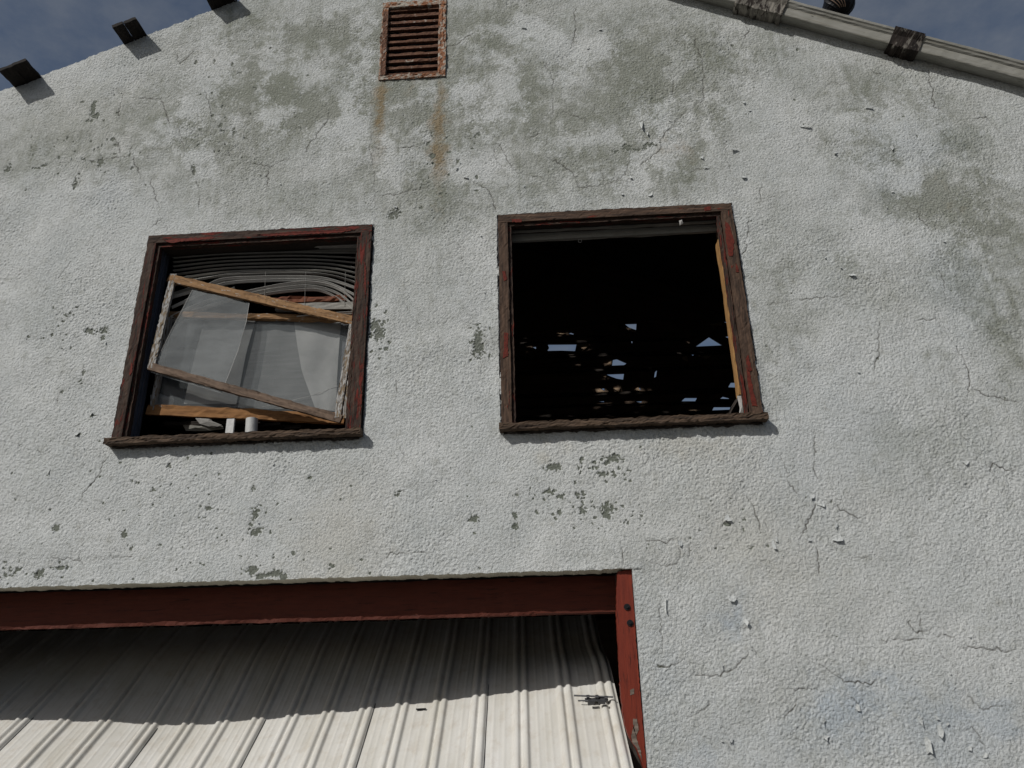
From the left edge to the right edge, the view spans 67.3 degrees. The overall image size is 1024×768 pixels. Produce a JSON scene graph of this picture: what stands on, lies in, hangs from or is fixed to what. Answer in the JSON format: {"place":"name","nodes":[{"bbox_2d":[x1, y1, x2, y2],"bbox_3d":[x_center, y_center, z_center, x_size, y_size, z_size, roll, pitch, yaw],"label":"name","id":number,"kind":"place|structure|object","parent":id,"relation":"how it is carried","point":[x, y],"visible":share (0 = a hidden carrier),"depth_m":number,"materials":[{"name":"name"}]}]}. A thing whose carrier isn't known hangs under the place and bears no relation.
{"place":"outdoors","nodes":[
{"label":"outdoors","id":0,"kind":"place"},
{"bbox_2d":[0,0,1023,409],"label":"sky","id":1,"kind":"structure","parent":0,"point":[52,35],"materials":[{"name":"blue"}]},
{"label":"ground","id":2,"kind":"structure","parent":0,"visible":0},
{"bbox_2d":[0,0,1023,767],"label":"garage building","id":3,"kind":"structure","parent":2,"relation":"on","point":[480,526],"depth_m":4.48,"materials":[{"name":"paint"}]},
{"bbox_2d":[150,393,174,404],"bbox_3d":[-2.105,0.091,4.629,0.161,0.081,0.027,-1,-22,0],"label":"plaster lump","id":4,"kind":"object","parent":3,"relation":"in","point":[165,400],"visible":0.75,"depth_m":4.62,"materials":[{"name":"grey"}]},
{"bbox_2d":[183,425,223,430],"bbox_3d":[-1.858,0.259,4.620,0.264,0.051,0.021,-3,-22,3],"label":"pale scrap","id":5,"kind":"object","parent":3,"relation":"in","point":[195,428],"visible":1,"depth_m":4.61,"materials":[{"name":"grey"}]},
{"bbox_2d":[195,418,221,427],"bbox_3d":[-1.820,0.231,4.608,0.172,0.071,0.022,-2,-22,3],"label":"pale scrap","id":6,"kind":"object","parent":3,"relation":"in","point":[208,422],"visible":0.89,"depth_m":4.60,"materials":[{"name":"white paper"}]},
{"bbox_2d":[225,419,234,432],"bbox_3d":[-1.624,0.267,4.425,0.054,0.143,0.023,-2,-22,3],"label":"white strip","id":7,"kind":"object","parent":3,"relation":"on","point":[230,425],"visible":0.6,"depth_m":4.43,"materials":[{"name":"plastic"}]},
{"bbox_2d":[164,420,302,432],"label":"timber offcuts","id":8,"kind":"object","parent":3,"relation":"in","point":[240,426],"visible":0.45,"depth_m":4.65,"materials":[{"name":"black wood"}]},
{"bbox_2d":[103,224,373,448],"bbox_3d":[-1.556,-0.305,4.599,1.443,1.447,0.238,-2,-22,3],"label":"window","id":9,"kind":"structure","parent":3,"relation":"in","point":[160,248],"depth_m":4.59,"materials":[{"name":"brown wood"}]},
{"bbox_2d":[147,274,351,422],"bbox_3d":[-1.542,-0.233,4.584,1.220,1.043,0.070,-2,-22,2],"label":"broken sash","id":10,"kind":"object","parent":3,"relation":"attached to","point":[174,280],"visible":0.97,"depth_m":4.57,"materials":[{"name":"brown wood"}]},
{"bbox_2d":[245,417,257,431],"bbox_3d":[-1.498,0.273,4.419,0.077,0.158,0.068,-2,-22,3],"label":"white pipe","id":11,"kind":"object","parent":3,"relation":"on","point":[251,424],"visible":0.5,"depth_m":4.41,"materials":[{"name":"plastic"}]},
{"bbox_2d":[170,244,356,332],"bbox_3d":[-1.570,-0.618,4.814,1.269,0.608,0.065,-2,-22,3],"label":"venetian blind","id":12,"kind":"object","parent":3,"relation":"attached to","point":[293,278],"visible":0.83,"depth_m":4.84,"materials":[{"name":"grey plastic"}]},
{"bbox_2d":[184,320,348,410],"bbox_3d":[-1.473,-0.125,4.666,0.983,0.658,0.026,-2,-22,3],"label":"sheer curtain","id":13,"kind":"object","parent":3,"relation":"hanging from","point":[299,362],"visible":0.83,"depth_m":4.67,"materials":[{"name":"white fabric"}]},
{"bbox_2d":[0,614,632,767],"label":"garage door","id":14,"kind":"structure","parent":3,"relation":"in","point":[523,691],"depth_m":4.47,"materials":[{"name":"metal"}]},
{"bbox_2d":[497,203,768,434],"bbox_3d":[0.640,-0.394,4.488,1.445,1.443,0.227,-2,-22,3],"label":"window","id":15,"kind":"structure","parent":3,"relation":"in","point":[567,225],"depth_m":4.52,"materials":[{"name":"brown wood"}]},
{"bbox_2d":[728,399,737,412],"bbox_3d":[1.226,0.137,4.292,0.103,0.129,0.026,5,-23,-14],"label":"dark stick","id":16,"kind":"object","parent":3,"relation":"on","point":[732,406],"visible":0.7,"depth_m":4.29,"materials":[{"name":"brown wood"}]},
{"bbox_2d":[737,396,742,412],"bbox_3d":[1.275,0.121,4.271,0.042,0.120,0.022,3,-23,-11],"label":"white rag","id":17,"kind":"object","parent":3,"relation":"on","point":[739,398],"visible":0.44,"depth_m":4.27,"materials":[{"name":"white fabric"}]}
]}

